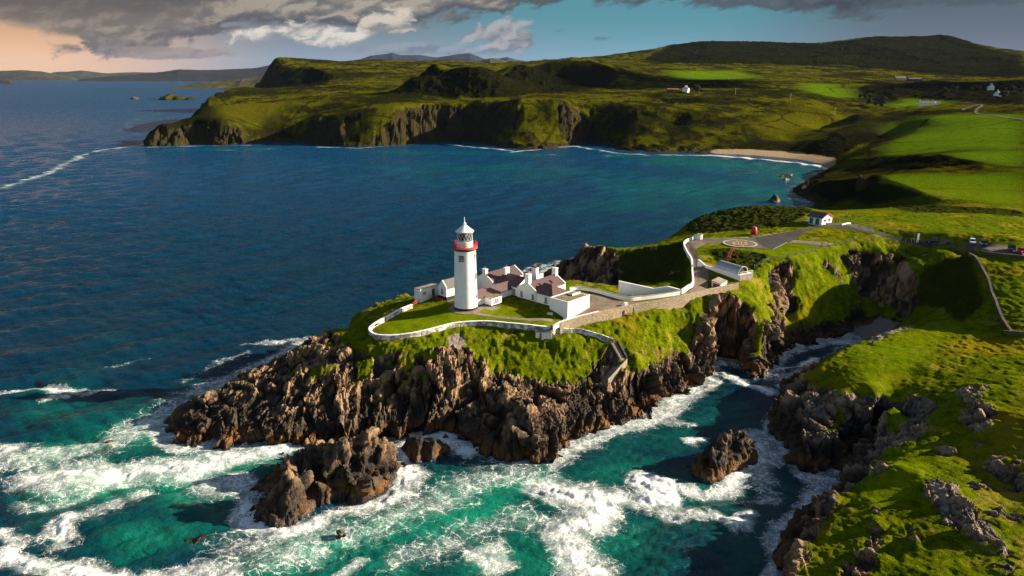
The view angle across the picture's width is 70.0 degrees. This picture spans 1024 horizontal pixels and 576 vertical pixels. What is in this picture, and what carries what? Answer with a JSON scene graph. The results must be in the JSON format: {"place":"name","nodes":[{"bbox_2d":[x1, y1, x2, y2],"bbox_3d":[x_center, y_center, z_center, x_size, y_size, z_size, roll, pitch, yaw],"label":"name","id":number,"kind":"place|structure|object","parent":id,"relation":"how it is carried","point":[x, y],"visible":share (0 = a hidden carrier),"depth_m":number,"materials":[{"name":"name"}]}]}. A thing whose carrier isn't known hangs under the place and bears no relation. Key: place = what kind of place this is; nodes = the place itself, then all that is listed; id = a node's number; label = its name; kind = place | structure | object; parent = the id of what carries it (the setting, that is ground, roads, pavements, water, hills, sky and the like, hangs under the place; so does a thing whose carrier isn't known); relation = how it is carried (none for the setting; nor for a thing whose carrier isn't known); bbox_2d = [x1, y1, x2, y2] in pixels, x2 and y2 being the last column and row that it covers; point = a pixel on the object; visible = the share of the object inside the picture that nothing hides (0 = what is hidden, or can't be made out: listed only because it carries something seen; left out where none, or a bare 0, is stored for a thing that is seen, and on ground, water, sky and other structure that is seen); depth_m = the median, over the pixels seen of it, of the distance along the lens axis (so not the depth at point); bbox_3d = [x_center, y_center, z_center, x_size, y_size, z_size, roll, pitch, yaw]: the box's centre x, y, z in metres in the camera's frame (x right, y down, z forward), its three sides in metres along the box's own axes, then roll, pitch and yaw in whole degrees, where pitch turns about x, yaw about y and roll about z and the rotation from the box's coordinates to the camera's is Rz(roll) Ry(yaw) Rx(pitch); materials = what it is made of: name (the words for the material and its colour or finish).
{"place":"outdoors","nodes":[
{"label":"outdoors","id":0,"kind":"place"},
{"bbox_2d":[0,79,13,83],"bbox_3d":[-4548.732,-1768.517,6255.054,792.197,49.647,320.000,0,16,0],"label":"hills","id":1,"kind":"structure","parent":0,"point":[2,81],"depth_m":6159.99,"materials":[{"name":"grey"}]},
{"bbox_2d":[0,70,79,79],"bbox_3d":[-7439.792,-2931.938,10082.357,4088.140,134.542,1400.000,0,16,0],"label":"hills","id":2,"kind":"structure","parent":0,"point":[22,75],"depth_m":9654.65,"materials":[{"name":"grey"}]},
{"bbox_2d":[52,70,152,78],"bbox_3d":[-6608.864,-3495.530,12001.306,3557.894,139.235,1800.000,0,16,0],"label":"hills","id":3,"kind":"structure","parent":0,"point":[79,74],"depth_m":11618.25,"materials":[{"name":"grey"}]},
{"bbox_2d":[80,65,268,80],"bbox_3d":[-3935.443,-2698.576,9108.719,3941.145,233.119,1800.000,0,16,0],"label":"hills","id":4,"kind":"structure","parent":0,"point":[200,75],"depth_m":8588.86,"materials":[{"name":"grey"}]},
{"bbox_2d":[171,77,261,88],"bbox_3d":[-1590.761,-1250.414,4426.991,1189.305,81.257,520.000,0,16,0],"label":"hills","id":5,"kind":"structure","parent":0,"point":[234,83],"depth_m":4292.81,"materials":[{"name":"green plant"}]},
{"bbox_2d":[0,80,863,575],"bbox_3d":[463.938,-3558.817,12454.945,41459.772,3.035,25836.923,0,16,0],"label":"sea","id":6,"kind":"structure","parent":0,"point":[146,292],"depth_m":230.15,"materials":[{"name":"liquid"}]},
{"bbox_2d":[152,94,196,99],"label":"islet","id":7,"kind":"object","parent":6,"relation":"in","point":[170,97],"visible":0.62,"depth_m":2361.18,"materials":[{"name":"green plant"}]},
{"bbox_2d":[185,535,206,544],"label":"sea rock","id":8,"kind":"object","parent":6,"relation":"in","point":[197,540],"visible":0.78,"depth_m":130.84,"materials":[{"name":"stone"}]},
{"bbox_2d":[247,426,406,527],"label":"sea rock","id":9,"kind":"object","parent":6,"relation":"in","point":[362,468],"visible":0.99,"depth_m":145.13,"materials":[{"name":"brown stone"}]},
{"bbox_2d":[336,529,346,538],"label":"sea rock","id":10,"kind":"object","parent":6,"relation":"in","point":[339,533],"visible":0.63,"depth_m":130.75,"materials":[{"name":"brown stone"}]},
{"bbox_2d":[400,435,451,463],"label":"sea rock","id":11,"kind":"object","parent":6,"relation":"in","point":[417,450],"visible":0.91,"depth_m":158.72,"materials":[{"name":"brown stone"}]},
{"bbox_2d":[686,429,759,484],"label":"sea rock","id":12,"kind":"object","parent":6,"relation":"in","point":[721,457],"visible":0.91,"depth_m":153.33,"materials":[{"name":"brown stone"}]},
{"bbox_2d":[768,194,779,202],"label":"sea rock","id":13,"kind":"object","parent":6,"relation":"in","point":[775,198],"visible":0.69,"depth_m":476.68,"materials":[{"name":"brown stone"}]},
{"bbox_2d":[780,173,792,179],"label":"sea rock","id":14,"kind":"object","parent":6,"relation":"in","point":[788,174],"visible":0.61,"depth_m":595.25,"materials":[{"name":"brown stone"}]},
{"bbox_2d":[358,53,521,61],"bbox_3d":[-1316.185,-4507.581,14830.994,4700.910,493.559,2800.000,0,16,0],"label":"mountains","id":15,"kind":"structure","parent":0,"point":[466,57],"depth_m":14446.82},
{"bbox_2d":[448,305,483,313],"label":"path","id":16,"kind":"structure","parent":0,"point":[478,309],"depth_m":193.35,"materials":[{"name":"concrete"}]},
{"bbox_2d":[469,58,506,62],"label":"hills","id":17,"kind":"structure","parent":0,"point":[490,60],"depth_m":4928.08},
{"bbox_2d":[482,306,500,310],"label":"path","id":18,"kind":"structure","parent":0,"point":[491,308],"depth_m":195.66,"materials":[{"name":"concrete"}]},
{"bbox_2d":[0,0,1023,72],"label":"sky","id":19,"kind":"structure","parent":0,"point":[50,36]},
{"bbox_2d":[473,312,552,321],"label":"path","id":20,"kind":"structure","parent":0,"point":[514,318],"depth_m":189.82,"materials":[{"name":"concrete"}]},
{"bbox_2d":[143,34,1023,575],"bbox_3d":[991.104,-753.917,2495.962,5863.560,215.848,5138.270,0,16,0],"label":"terrain","id":21,"kind":"structure","parent":0,"point":[905,402],"depth_m":221.01,"materials":[{"name":"green plant"}]},
{"bbox_2d":[414,283,438,302],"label":"shed","id":22,"kind":"structure","parent":21,"relation":"on","point":[423,293],"depth_m":204.55,"materials":[{"name":"paint"}]},
{"bbox_2d":[438,277,453,299],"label":"cottage","id":23,"kind":"structure","parent":21,"relation":"on","point":[445,289],"depth_m":203.72,"materials":[{"name":"white paint"}]},
{"bbox_2d":[368,304,550,340],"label":"compound wall","id":24,"kind":"structure","parent":21,"relation":"on","point":[419,333],"depth_m":186.26,"materials":[{"name":"paint"}]},
{"bbox_2d":[452,217,477,311],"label":"lighthouse","id":25,"kind":"object","parent":21,"relation":"on","point":[465,284],"visible":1,"depth_m":190.67,"materials":[{"name":"white paint"}]},
{"bbox_2d":[458,256,464,261],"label":"window","id":26,"kind":"structure","parent":25,"relation":"in","point":[461,258],"depth_m":189.17,"materials":[{"name":"grey glass"}]},
{"bbox_2d":[477,264,567,306],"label":"keepers house","id":27,"kind":"structure","parent":21,"relation":"on","point":[495,287],"depth_m":203.76,"materials":[{"name":"paint"}]},
{"bbox_2d":[529,271,543,277],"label":"flat hut","id":28,"kind":"object","parent":21,"relation":"on","point":[540,274],"visible":0.02,"depth_m":218.96,"materials":[{"name":"paint"}]},
{"bbox_2d":[535,329,551,339],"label":"water tank","id":29,"kind":"object","parent":21,"relation":"on","point":[543,334],"visible":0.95,"depth_m":184.74,"materials":[{"name":"concrete"}]},
{"bbox_2d":[550,290,589,319],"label":"store block","id":30,"kind":"structure","parent":21,"relation":"on","point":[564,305],"depth_m":193.63,"materials":[{"name":"white paint"}]},
{"bbox_2d":[556,328,612,342],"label":"path wall","id":31,"kind":"structure","parent":21,"relation":"on","point":[602,337],"depth_m":187.12,"materials":[{"name":"stone"}]},
{"bbox_2d":[600,339,626,382],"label":"cliff steps","id":32,"kind":"structure","parent":21,"relation":"on","point":[619,353],"depth_m":183.47,"materials":[{"name":"concrete"}]},
{"bbox_2d":[570,286,679,300],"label":"courtyard wall","id":33,"kind":"structure","parent":21,"relation":"on","point":[633,298],"depth_m":205.63,"materials":[{"name":"paint"}]},
{"bbox_2d":[559,283,738,333],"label":"retaining wall","id":34,"kind":"structure","parent":21,"relation":"on","point":[677,302],"depth_m":197.63,"materials":[{"name":"stone"}]},
{"bbox_2d":[552,311,598,330],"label":"coping wall","id":35,"kind":"structure","parent":34,"relation":"attached to","point":[555,325],"depth_m":185.76,"materials":[{"name":"white paint"}]},
{"bbox_2d":[618,281,680,295],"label":"screen wall","id":36,"kind":"structure","parent":21,"relation":"on","point":[627,288],"depth_m":211.01,"materials":[{"name":"white paint"}]},
{"bbox_2d":[682,85,689,92],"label":"farmhouse","id":37,"kind":"object","parent":21,"relation":"on","point":[685,89],"visible":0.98,"depth_m":1039.07,"materials":[{"name":"grey stone"}]},
{"bbox_2d":[680,237,693,293],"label":"road wall","id":38,"kind":"structure","parent":21,"relation":"on","point":[688,286],"depth_m":230.55,"materials":[{"name":"white paint"}]},
{"bbox_2d":[692,84,699,92],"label":"tree","id":39,"kind":"object","parent":21,"relation":"on","point":[696,87],"visible":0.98,"depth_m":1030.48,"materials":[{"name":"green plant"}]},
{"bbox_2d":[696,233,702,239],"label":"gate pillar","id":40,"kind":"structure","parent":21,"relation":"on","point":[699,236],"depth_m":263.51,"materials":[{"name":"paint"}]},
{"bbox_2d":[711,277,727,286],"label":"shed","id":41,"kind":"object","parent":21,"relation":"on","point":[717,281],"visible":0.79,"depth_m":214.65,"materials":[{"name":"paint"}]},
{"bbox_2d":[697,259,752,280],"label":"machine house","id":42,"kind":"structure","parent":21,"relation":"on","point":[735,271],"depth_m":221.54,"materials":[{"name":"concrete"}]},
{"bbox_2d":[698,230,806,248],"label":"apron","id":43,"kind":"object","parent":21,"relation":"on","point":[721,240],"visible":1,"depth_m":260.12,"materials":[{"name":"grey asphalt"}]},
{"bbox_2d":[722,240,757,247],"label":"helipad","id":44,"kind":"object","parent":43,"relation":"on","point":[741,243],"visible":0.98,"depth_m":254.35,"materials":[{"name":"concrete"}]},
{"bbox_2d":[750,226,756,234],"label":"hut","id":45,"kind":"object","parent":21,"relation":"on","point":[754,230],"visible":1,"depth_m":266.36,"materials":[{"name":"red paint"}]},
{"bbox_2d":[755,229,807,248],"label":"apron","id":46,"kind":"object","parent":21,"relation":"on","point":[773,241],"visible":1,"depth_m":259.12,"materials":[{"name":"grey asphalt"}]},
{"bbox_2d":[807,211,833,224],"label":"cottage","id":47,"kind":"object","parent":21,"relation":"on","point":[817,218],"depth_m":275.77,"materials":[{"name":"white paint"}]},
{"bbox_2d":[754,236,905,268],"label":"wire fence","id":48,"kind":"object","parent":21,"relation":"on","point":[827,246],"visible":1,"depth_m":246.79,"materials":[{"name":"metal"}]},
{"bbox_2d":[877,96,886,101],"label":"tree","id":49,"kind":"object","parent":21,"relation":"on","point":[881,98],"visible":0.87,"depth_m":996.65,"materials":[{"name":"green plant"}]},
{"bbox_2d":[879,100,886,106],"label":"tree","id":50,"kind":"object","parent":21,"relation":"on","point":[881,103],"visible":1,"depth_m":954.47,"materials":[{"name":"green plant"}]},
{"bbox_2d":[894,76,905,79],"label":"farmhouse","id":51,"kind":"object","parent":21,"relation":"on","point":[899,77],"visible":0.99,"depth_m":1439.17,"materials":[{"name":"concrete"}]},
{"bbox_2d":[906,78,921,80],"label":"farmhouse","id":52,"kind":"object","parent":21,"relation":"on","point":[913,79],"visible":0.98,"depth_m":1419.36,"materials":[{"name":"grey stone"}]},
{"bbox_2d":[917,100,934,105],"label":"farmhouse","id":53,"kind":"object","parent":21,"relation":"on","point":[924,103],"visible":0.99,"depth_m":953.36,"materials":[{"name":"grey stone"}]},
{"bbox_2d":[942,87,949,93],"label":"tree","id":54,"kind":"object","parent":21,"relation":"on","point":[946,90],"visible":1,"depth_m":1061.81,"materials":[{"name":"green plant"}]},
{"bbox_2d":[932,239,1023,255],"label":"car park","id":55,"kind":"structure","parent":21,"relation":"on","point":[992,247],"depth_m":234.22,"materials":[{"name":"grey asphalt"}]},
{"bbox_2d":[969,238,975,243],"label":"parked car","id":56,"kind":"object","parent":55,"relation":"on","point":[972,240],"visible":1,"depth_m":240.12,"materials":[{"name":"silver metal"}]},
{"bbox_2d":[979,239,986,245],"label":"parked car","id":57,"kind":"object","parent":55,"relation":"on","point":[982,242],"visible":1,"depth_m":236.46,"materials":[{"name":"black metal"}]},
{"bbox_2d":[1007,243,1016,250],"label":"parked car","id":58,"kind":"object","parent":55,"relation":"on","point":[1011,246],"visible":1,"depth_m":224.37,"materials":[{"name":"black metal"}]},
{"bbox_2d":[1017,247,1023,253],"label":"parked car","id":59,"kind":"object","parent":55,"relation":"on","point":[1020,249],"visible":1,"depth_m":221.48,"materials":[{"name":"red metal"}]},
{"bbox_2d":[968,253,1012,330],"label":"field wall","id":60,"kind":"structure","parent":21,"relation":"on","point":[990,288],"depth_m":203.76,"materials":[{"name":"grey stone"}]},
{"bbox_2d":[987,83,994,89],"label":"farmhouse","id":61,"kind":"object","parent":21,"relation":"on","point":[991,87],"visible":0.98,"depth_m":1105.59,"materials":[{"name":"grey stone"}]},
{"bbox_2d":[962,104,1023,119],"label":"lane","id":62,"kind":"structure","parent":21,"relation":"on","point":[976,109],"depth_m":789.19,"materials":[{"name":"grey asphalt"}]},
{"bbox_2d":[969,249,1023,258],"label":"car park wall","id":63,"kind":"structure","parent":21,"relation":"on","point":[1001,254],"depth_m":222.10,"materials":[{"name":"grey stone"}]},
{"bbox_2d":[998,90,1008,97],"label":"tree","id":64,"kind":"object","parent":21,"relation":"on","point":[1002,93],"visible":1,"depth_m":974.47,"materials":[{"name":"green plant"}]},
{"bbox_2d":[1003,330,1023,334],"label":"field wall","id":65,"kind":"structure","parent":21,"relation":"on","point":[1010,332],"depth_m":180.65,"materials":[{"name":"grey stone"}]},
{"bbox_2d":[1009,85,1017,91],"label":"tree","id":66,"kind":"object","parent":21,"relation":"on","point":[1012,88],"visible":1,"depth_m":1060.89,"materials":[{"name":"green plant"}]},
{"bbox_2d":[1011,80,1018,85],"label":"tree","id":67,"kind":"object","parent":21,"relation":"on","point":[1013,82],"visible":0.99,"depth_m":1145.72,"materials":[{"name":"green plant"}]},
{"bbox_2d":[576,293,660,315],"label":"courtyard","id":68,"kind":"structure","parent":0,"point":[596,302],"depth_m":199.96,"materials":[{"name":"concrete"}]},
{"bbox_2d":[682,240,708,294],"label":"road","id":69,"kind":"structure","parent":0,"point":[701,276],"depth_m":226.51,"materials":[{"name":"concrete"}]},
{"bbox_2d":[789,240,833,245],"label":"path","id":70,"kind":"structure","parent":0,"point":[812,242],"depth_m":251.10,"materials":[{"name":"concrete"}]},
{"bbox_2d":[828,223,873,231],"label":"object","id":71,"kind":"structure","parent":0,"point":[862,227],"depth_m":267.54,"materials":[{"name":"stone"}]},
{"bbox_2d":[806,225,937,246],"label":"road","id":72,"kind":"structure","parent":0,"point":[924,244],"depth_m":257.44,"materials":[{"name":"grey asphalt"}]},
{"bbox_2d":[925,237,941,242],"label":"pickup truck","id":73,"kind":"object","parent":72,"relation":"on","point":[933,239],"visible":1,"depth_m":248.65,"materials":[{"name":"black metal"}]}
]}

